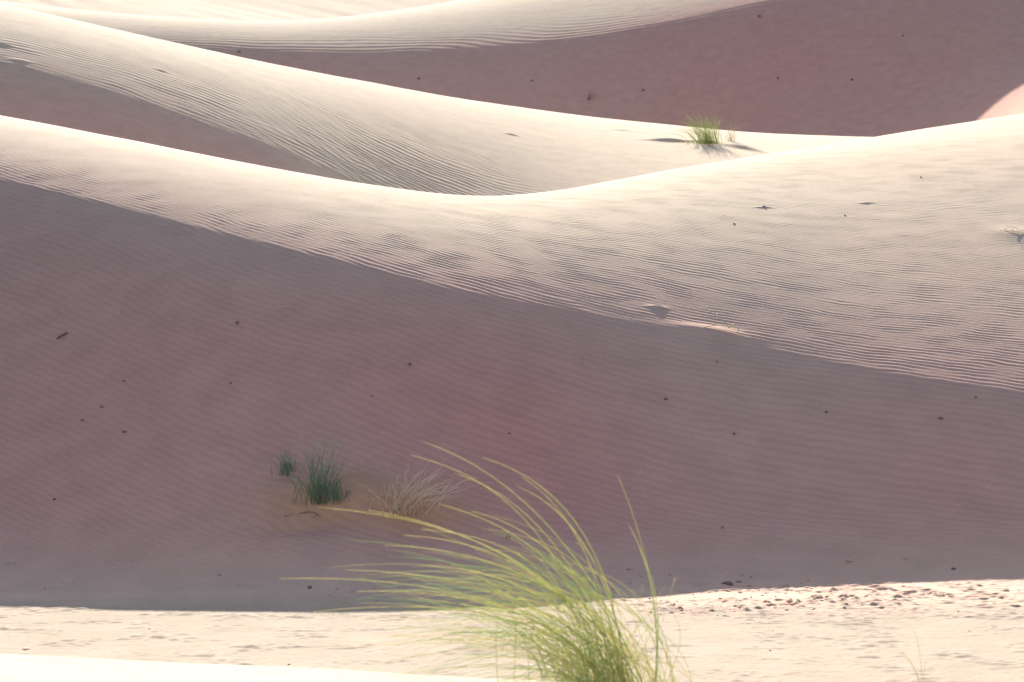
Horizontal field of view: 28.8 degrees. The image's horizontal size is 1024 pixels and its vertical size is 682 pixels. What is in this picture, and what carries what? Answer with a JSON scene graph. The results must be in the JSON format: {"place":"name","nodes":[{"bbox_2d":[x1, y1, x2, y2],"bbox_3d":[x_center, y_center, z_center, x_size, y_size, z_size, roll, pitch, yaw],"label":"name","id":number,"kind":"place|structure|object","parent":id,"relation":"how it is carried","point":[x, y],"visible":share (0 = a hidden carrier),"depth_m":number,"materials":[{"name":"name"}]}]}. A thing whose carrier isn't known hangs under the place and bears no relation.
{"place":"outdoors","nodes":[
{"label":"outdoors","id":0,"kind":"place"},
{"bbox_2d":[0,0,1023,681],"bbox_3d":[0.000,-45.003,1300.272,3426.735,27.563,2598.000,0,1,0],"label":"ground","id":1,"kind":"structure","parent":0,"point":[484,236],"depth_m":17.72,"materials":[{"name":"beige sand"}]},
{"bbox_2d":[268,448,297,475],"bbox_3d":[-1.807,0.947,15.769,0.207,0.235,0.210,0,2,18],"label":"grass tuft","id":2,"kind":"object","parent":1,"relation":"on","point":[284,465],"visible":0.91,"depth_m":15.75,"materials":[{"name":"green plant"}]},
{"bbox_2d":[272,434,381,505],"bbox_3d":[-1.480,0.971,15.311,0.789,0.571,0.715,-1,2,-42],"label":"grass tuft","id":3,"kind":"object","parent":1,"relation":"on","point":[320,485],"visible":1,"depth_m":15.31,"materials":[{"name":"plant"}]},
{"bbox_2d":[323,472,354,501],"bbox_3d":[-1.325,1.125,15.332,0.257,0.228,0.245,0,1,8],"label":"grass tuft","id":4,"kind":"object","parent":1,"relation":"on","point":[347,492],"visible":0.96,"depth_m":15.33,"materials":[{"name":"green plant"}]},
{"bbox_2d":[367,461,479,517],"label":"dry grass","id":5,"kind":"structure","parent":1,"relation":"on","point":[422,494],"depth_m":15.21,"materials":[{"name":"beige plant"}]},
{"bbox_2d":[279,441,710,681],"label":"grass tuft","id":6,"kind":"object","parent":1,"relation":"on","point":[588,661],"visible":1,"depth_m":6.20,"materials":[{"name":"green plant"}]},
{"bbox_2d":[672,110,733,143],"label":"grass tuft","id":7,"kind":"object","parent":1,"relation":"on","point":[706,134],"visible":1,"depth_m":46.78,"materials":[{"name":"green plant"}]},
{"bbox_2d":[702,308,738,332],"bbox_3d":[1.859,-0.184,18.080,0.370,0.237,0.188,-1,2,-21],"label":"twig","id":8,"kind":"object","parent":1,"relation":"on","point":[719,317],"visible":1,"depth_m":18.10,"materials":[{"name":"brown wood"}]},
{"bbox_2d":[722,581,732,584],"bbox_3d":[1.605,1.808,14.838,0.084,0.040,0.076,6,-9,-11],"label":"pebble","id":9,"kind":"object","parent":1,"relation":"on","point":[728,582],"visible":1,"depth_m":14.81,"materials":[{"name":"brown stone"}]},
{"bbox_2d":[866,627,926,681],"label":"grass sprig","id":10,"kind":"object","parent":1,"relation":"on","point":[908,660],"depth_m":6.63,"materials":[{"name":"beige plant"}]},
{"bbox_2d":[722,120,740,140],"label":"dry grass","id":11,"kind":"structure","parent":0,"point":[730,134],"depth_m":47.72,"materials":[{"name":"beige plant"}]}
]}

